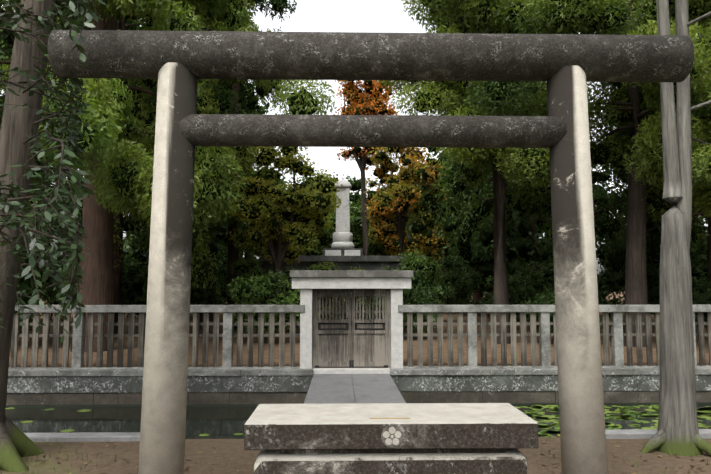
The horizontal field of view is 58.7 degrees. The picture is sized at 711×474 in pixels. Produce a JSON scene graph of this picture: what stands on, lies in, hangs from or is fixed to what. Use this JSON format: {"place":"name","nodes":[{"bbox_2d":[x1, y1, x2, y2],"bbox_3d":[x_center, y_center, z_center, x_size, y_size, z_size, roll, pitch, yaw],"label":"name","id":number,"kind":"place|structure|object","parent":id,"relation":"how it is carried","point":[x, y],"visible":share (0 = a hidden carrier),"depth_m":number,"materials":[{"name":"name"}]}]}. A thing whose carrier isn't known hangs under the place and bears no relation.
{"place":"outdoors","nodes":[
{"label":"outdoors","id":0,"kind":"place"},
{"bbox_2d":[222,172,473,280],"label":"trees","id":1,"kind":"object","parent":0,"point":[351,193],"depth_m":67.04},
{"bbox_2d":[0,0,707,286],"label":"sky","id":2,"kind":"structure","parent":0,"point":[370,16],"materials":[{"name":"white"}]},
{"bbox_2d":[304,374,405,403],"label":"bridge path","id":3,"kind":"structure","parent":0,"point":[348,388],"depth_m":11.23,"materials":[{"name":"grey stone"}]},
{"bbox_2d":[0,292,710,473],"bbox_3d":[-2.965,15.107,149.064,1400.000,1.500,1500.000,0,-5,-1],"label":"ground","id":4,"kind":"structure","parent":0,"point":[628,450],"depth_m":7.12,"materials":[{"name":"brown soil"}]},
{"bbox_2d":[0,0,55,471],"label":"tree trunk","id":5,"kind":"object","parent":4,"relation":"on","point":[16,442],"visible":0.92,"depth_m":6.63,"materials":[{"name":"brown plant"}]},
{"bbox_2d":[0,0,105,342],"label":"foliage","id":6,"kind":"object","parent":4,"relation":"on","point":[68,152],"depth_m":5.69,"materials":[{"name":"green plant"}]},
{"bbox_2d":[0,10,14,45],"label":"tree","id":7,"kind":"object","parent":6,"relation":"attached to","point":[9,39],"visible":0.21,"depth_m":9.68,"materials":[{"name":"green plant"}]},
{"bbox_2d":[0,9,120,322],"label":"cedar tree","id":8,"kind":"object","parent":4,"relation":"on","point":[31,278],"depth_m":18.62,"materials":[{"name":"green plant"}]},
{"bbox_2d":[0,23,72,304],"bbox_3d":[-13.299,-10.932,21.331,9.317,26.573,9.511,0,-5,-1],"label":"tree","id":9,"kind":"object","parent":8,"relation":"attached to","point":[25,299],"visible":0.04,"depth_m":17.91,"materials":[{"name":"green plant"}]},
{"bbox_2d":[51,18,226,261],"bbox_3d":[-11.579,-10.862,32.701,10.705,31.308,9.033,0,-5,-1],"label":"cedar tree","id":10,"kind":"object","parent":4,"relation":"on","point":[216,241],"depth_m":31.13,"materials":[{"name":"green plant"}]},
{"bbox_2d":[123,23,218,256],"bbox_3d":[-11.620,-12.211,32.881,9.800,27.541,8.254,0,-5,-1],"label":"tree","id":11,"kind":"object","parent":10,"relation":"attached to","point":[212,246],"visible":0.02,"depth_m":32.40,"materials":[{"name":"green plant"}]},
{"bbox_2d":[55,5,255,333],"bbox_3d":[-8.604,-9.876,25.127,9.972,28.061,9.130,0,-5,-1],"label":"cedar tree","id":12,"kind":"object","parent":4,"relation":"on","point":[217,92],"depth_m":24.46,"materials":[{"name":"green plant"}]},
{"bbox_2d":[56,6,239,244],"bbox_3d":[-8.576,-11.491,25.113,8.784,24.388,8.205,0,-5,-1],"label":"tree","id":13,"kind":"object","parent":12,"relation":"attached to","point":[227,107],"depth_m":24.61,"materials":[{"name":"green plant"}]},
{"bbox_2d":[0,0,335,351],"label":"cedar tree","id":14,"kind":"object","parent":4,"relation":"on","point":[98,94],"depth_m":17.22,"materials":[{"name":"green plant"}]},
{"bbox_2d":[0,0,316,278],"bbox_3d":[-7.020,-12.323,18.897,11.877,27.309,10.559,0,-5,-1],"label":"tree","id":15,"kind":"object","parent":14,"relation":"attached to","point":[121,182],"visible":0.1,"depth_m":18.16,"materials":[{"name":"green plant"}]},
{"bbox_2d":[125,79,275,320],"bbox_3d":[-7.950,-9.182,34.984,7.594,28.353,8.441,0,-5,-1],"label":"cedar tree","id":16,"kind":"object","parent":4,"relation":"on","point":[262,110],"depth_m":33.56,"materials":[{"name":"green plant"}]},
{"bbox_2d":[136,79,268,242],"bbox_3d":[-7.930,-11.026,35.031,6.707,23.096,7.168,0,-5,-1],"label":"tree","id":17,"kind":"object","parent":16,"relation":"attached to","point":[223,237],"visible":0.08,"depth_m":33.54,"materials":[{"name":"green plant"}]},
{"bbox_2d":[196,111,272,314],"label":"cedar tree","id":18,"kind":"object","parent":4,"relation":"on","point":[241,251],"depth_m":43.91,"materials":[{"name":"green plant"}]},
{"bbox_2d":[199,107,276,329],"bbox_3d":[-6.417,-0.686,26.697,6.423,9.810,6.540,0,-5,-1],"label":"maple tree","id":19,"kind":"object","parent":4,"relation":"on","point":[206,302],"depth_m":26.49,"materials":[{"name":"green plant"}]},
{"bbox_2d":[196,0,306,331],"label":"cedar tree","id":20,"kind":"object","parent":4,"relation":"on","point":[265,9],"depth_m":25.67,"materials":[{"name":"green plant"}]},
{"bbox_2d":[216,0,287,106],"bbox_3d":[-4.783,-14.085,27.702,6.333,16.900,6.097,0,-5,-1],"label":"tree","id":21,"kind":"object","parent":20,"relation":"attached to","point":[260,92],"visible":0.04,"depth_m":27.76,"materials":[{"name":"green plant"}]},
{"bbox_2d":[218,171,289,269],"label":"maple tree","id":22,"kind":"object","parent":4,"relation":"on","point":[253,252],"depth_m":51.15,"materials":[{"name":"green plant"}]},
{"bbox_2d":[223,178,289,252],"bbox_3d":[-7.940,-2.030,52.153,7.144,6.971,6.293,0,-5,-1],"label":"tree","id":23,"kind":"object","parent":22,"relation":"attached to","point":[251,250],"visible":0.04,"depth_m":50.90,"materials":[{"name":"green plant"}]},
{"bbox_2d":[227,146,342,333],"bbox_3d":[-2.802,0.086,23.839,4.650,7.792,5.268,0,-5,-1],"label":"maple tree","id":24,"kind":"object","parent":4,"relation":"on","point":[299,209],"depth_m":23.11,"materials":[{"name":"green plant"}]},
{"bbox_2d":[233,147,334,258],"bbox_3d":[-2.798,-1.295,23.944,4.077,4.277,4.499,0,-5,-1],"label":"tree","id":25,"kind":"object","parent":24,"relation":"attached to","point":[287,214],"visible":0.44,"depth_m":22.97,"materials":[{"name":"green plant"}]},
{"bbox_2d":[252,190,350,255],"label":"maple tree","id":26,"kind":"object","parent":4,"relation":"on","point":[320,236],"depth_m":48.15,"materials":[{"name":"green plant"}]},
{"bbox_2d":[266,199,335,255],"bbox_3d":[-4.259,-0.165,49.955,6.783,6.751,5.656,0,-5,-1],"label":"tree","id":27,"kind":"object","parent":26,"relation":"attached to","point":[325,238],"visible":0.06,"depth_m":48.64,"materials":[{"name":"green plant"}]},
{"bbox_2d":[259,177,425,326],"bbox_3d":[-0.658,0.753,32.484,7.600,7.510,7.600,0,-5,-1],"label":"stone monument","id":28,"kind":"object","parent":4,"relation":"on","point":[342,252],"visible":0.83,"depth_m":28.86,"materials":[{"name":"stone"}]},
{"bbox_2d":[290,270,412,374],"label":"gate","id":29,"kind":"structure","parent":4,"relation":"on","point":[377,342],"depth_m":13.55,"materials":[{"name":"wood"}]},
{"bbox_2d":[1,436,707,473],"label":"leaf litter","id":30,"kind":"object","parent":4,"relation":"on","point":[254,456],"visible":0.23,"depth_m":6.49,"materials":[{"name":"brown plant"}]},
{"bbox_2d":[6,368,710,406],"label":"moat wall","id":31,"kind":"structure","parent":4,"relation":"on","point":[205,387],"depth_m":13.20,"materials":[{"name":"stone"}]},
{"bbox_2d":[8,305,710,368],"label":"fence","id":32,"kind":"object","parent":31,"relation":"on","point":[471,323],"visible":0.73,"depth_m":13.51,"materials":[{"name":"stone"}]},
{"bbox_2d":[324,191,394,255],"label":"maple tree","id":33,"kind":"object","parent":4,"relation":"on","point":[355,217],"depth_m":49.77,"materials":[{"name":"green plant"}]},
{"bbox_2d":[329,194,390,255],"bbox_3d":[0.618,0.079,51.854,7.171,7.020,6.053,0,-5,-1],"label":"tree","id":34,"kind":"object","parent":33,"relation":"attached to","point":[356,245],"visible":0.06,"depth_m":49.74,"materials":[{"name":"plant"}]},
{"bbox_2d":[15,227,710,331],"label":"shrubs","id":35,"kind":"object","parent":4,"relation":"on","point":[488,268],"visible":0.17,"depth_m":30.15,"materials":[{"name":"green plant"}]},
{"bbox_2d":[16,213,710,342],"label":"shrub row","id":36,"kind":"object","parent":4,"relation":"on","point":[538,299],"depth_m":26.32,"materials":[{"name":"green plant"}]},
{"bbox_2d":[333,80,398,255],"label":"maple tree","id":37,"kind":"object","parent":4,"relation":"on","point":[366,94],"depth_m":41.93,"materials":[{"name":"orange plant"}]},
{"bbox_2d":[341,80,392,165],"bbox_3d":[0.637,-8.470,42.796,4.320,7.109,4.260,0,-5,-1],"label":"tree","id":38,"kind":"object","parent":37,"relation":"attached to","point":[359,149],"visible":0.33,"depth_m":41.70,"materials":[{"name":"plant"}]},
{"bbox_2d":[24,429,710,441],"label":"stone curb","id":39,"kind":"structure","parent":4,"relation":"on","point":[135,436],"depth_m":7.46,"materials":[{"name":"stone"}]},
{"bbox_2d":[48,30,693,473],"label":"torii","id":40,"kind":"object","parent":4,"relation":"on","point":[564,66],"visible":1,"depth_m":5.09,"materials":[{"name":"stone"}]},
{"bbox_2d":[65,17,707,303],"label":"forest trees","id":41,"kind":"object","parent":4,"relation":"on","point":[539,235],"depth_m":52.51,"materials":[{"name":"green plant"}]},
{"bbox_2d":[67,18,705,304],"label":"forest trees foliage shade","id":42,"kind":"object","parent":41,"relation":"attached to","point":[547,247],"depth_m":52.80,"materials":[{"name":"black"}]},
{"bbox_2d":[244,403,538,473],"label":"offering table","id":43,"kind":"object","parent":4,"relation":"on","point":[425,438],"visible":1,"depth_m":3.83,"materials":[{"name":"stone"}]},
{"bbox_2d":[364,147,447,255],"bbox_3d":[2.433,-0.305,30.004,4.022,9.605,4.133,0,-5,-1],"label":"maple tree","id":44,"kind":"object","parent":4,"relation":"on","point":[404,183],"depth_m":29.72,"materials":[{"name":"orange plant"}]},
{"bbox_2d":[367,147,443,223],"bbox_3d":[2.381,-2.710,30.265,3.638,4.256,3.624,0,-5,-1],"label":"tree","id":45,"kind":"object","parent":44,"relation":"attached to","point":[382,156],"visible":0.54,"depth_m":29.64,"materials":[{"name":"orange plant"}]},
{"bbox_2d":[367,190,446,265],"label":"maple tree","id":46,"kind":"object","parent":4,"relation":"on","point":[396,237],"depth_m":47.17,"materials":[{"name":"plant"}]},
{"bbox_2d":[409,190,472,282],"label":"maple tree","id":47,"kind":"object","parent":4,"relation":"on","point":[447,234],"depth_m":53.33,"materials":[{"name":"green plant"}]},
{"bbox_2d":[405,194,468,265],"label":"maple tree foliage","id":48,"kind":"object","parent":47,"relation":"attached to","point":[449,242],"visible":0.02,"depth_m":52.36,"materials":[{"name":"green plant"}]},
{"bbox_2d":[405,30,539,315],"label":"cedar tree","id":49,"kind":"object","parent":4,"relation":"on","point":[422,232],"depth_m":42.16,"materials":[{"name":"green plant"}]},
{"bbox_2d":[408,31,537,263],"bbox_3d":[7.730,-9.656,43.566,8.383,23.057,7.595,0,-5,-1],"label":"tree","id":50,"kind":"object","parent":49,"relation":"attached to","point":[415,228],"visible":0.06,"depth_m":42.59,"materials":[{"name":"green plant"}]},
{"bbox_2d":[376,0,617,343],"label":"pine tree","id":51,"kind":"object","parent":4,"relation":"on","point":[465,9],"depth_m":19.25,"materials":[{"name":"green plant"}]},
{"bbox_2d":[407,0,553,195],"bbox_3d":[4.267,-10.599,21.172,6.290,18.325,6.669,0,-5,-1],"label":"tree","id":52,"kind":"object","parent":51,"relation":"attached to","point":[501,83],"visible":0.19,"depth_m":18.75,"materials":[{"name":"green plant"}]},
{"bbox_2d":[416,0,599,272],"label":"cedar tree","id":53,"kind":"object","parent":4,"relation":"on","point":[448,166],"depth_m":30.91,"materials":[{"name":"green plant"}]},
{"bbox_2d":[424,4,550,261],"bbox_3d":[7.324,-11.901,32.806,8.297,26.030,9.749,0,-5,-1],"label":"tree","id":54,"kind":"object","parent":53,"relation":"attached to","point":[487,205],"visible":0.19,"depth_m":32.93,"materials":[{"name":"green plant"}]},
{"bbox_2d":[453,28,620,269],"bbox_3d":[11.206,-9.927,41.121,10.620,30.887,11.367,0,-5,-1],"label":"cedar tree","id":55,"kind":"object","parent":4,"relation":"on","point":[509,222],"depth_m":38.86,"materials":[{"name":"green plant"}]},
{"bbox_2d":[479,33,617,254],"bbox_3d":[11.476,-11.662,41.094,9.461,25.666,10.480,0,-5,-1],"label":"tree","id":56,"kind":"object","parent":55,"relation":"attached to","point":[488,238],"visible":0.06,"depth_m":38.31,"materials":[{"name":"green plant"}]},
{"bbox_2d":[458,0,710,346],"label":"pine tree","id":57,"kind":"object","parent":4,"relation":"on","point":[649,141],"depth_m":17.60,"materials":[{"name":"green plant"}]},
{"bbox_2d":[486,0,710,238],"bbox_3d":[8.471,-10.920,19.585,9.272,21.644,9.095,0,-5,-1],"label":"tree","id":58,"kind":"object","parent":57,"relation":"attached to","point":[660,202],"visible":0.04,"depth_m":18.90,"materials":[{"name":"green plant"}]},
{"bbox_2d":[511,0,710,455],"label":"twin tree","id":59,"kind":"object","parent":4,"relation":"on","point":[677,433],"depth_m":7.00,"materials":[{"name":"grey plant"}]},
{"bbox_2d":[552,0,710,291],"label":"cedar tree","id":60,"kind":"object","parent":4,"relation":"on","point":[607,197],"depth_m":24.05,"materials":[{"name":"green plant"}]},
{"bbox_2d":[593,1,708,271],"bbox_3d":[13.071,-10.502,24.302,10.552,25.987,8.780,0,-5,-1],"label":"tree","id":61,"kind":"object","parent":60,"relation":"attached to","point":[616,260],"visible":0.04,"depth_m":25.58,"materials":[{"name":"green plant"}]},
{"bbox_2d":[593,24,707,291],"bbox_3d":[17.284,-9.880,30.710,12.516,29.023,11.434,0,-5,-1],"label":"cedar tree","id":62,"kind":"object","parent":4,"relation":"on","point":[703,256],"depth_m":28.80,"materials":[{"name":"green plant"}]},
{"bbox_2d":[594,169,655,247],"bbox_3d":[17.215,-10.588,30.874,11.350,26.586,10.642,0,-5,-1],"label":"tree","id":63,"kind":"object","parent":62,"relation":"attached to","point":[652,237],"depth_m":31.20,"materials":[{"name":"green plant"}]},
{"bbox_2d":[5,405,710,438],"bbox_3d":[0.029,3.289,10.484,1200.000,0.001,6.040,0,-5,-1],"label":"moat water","id":64,"kind":"structure","parent":0,"point":[221,422],"depth_m":11.77,"materials":[{"name":"black liquid"}]},
{"bbox_2d":[5,405,710,436],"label":"lily pads","id":65,"kind":"object","parent":64,"relation":"on","point":[628,415],"visible":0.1,"depth_m":12.03,"materials":[{"name":"green plant"}]}
]}

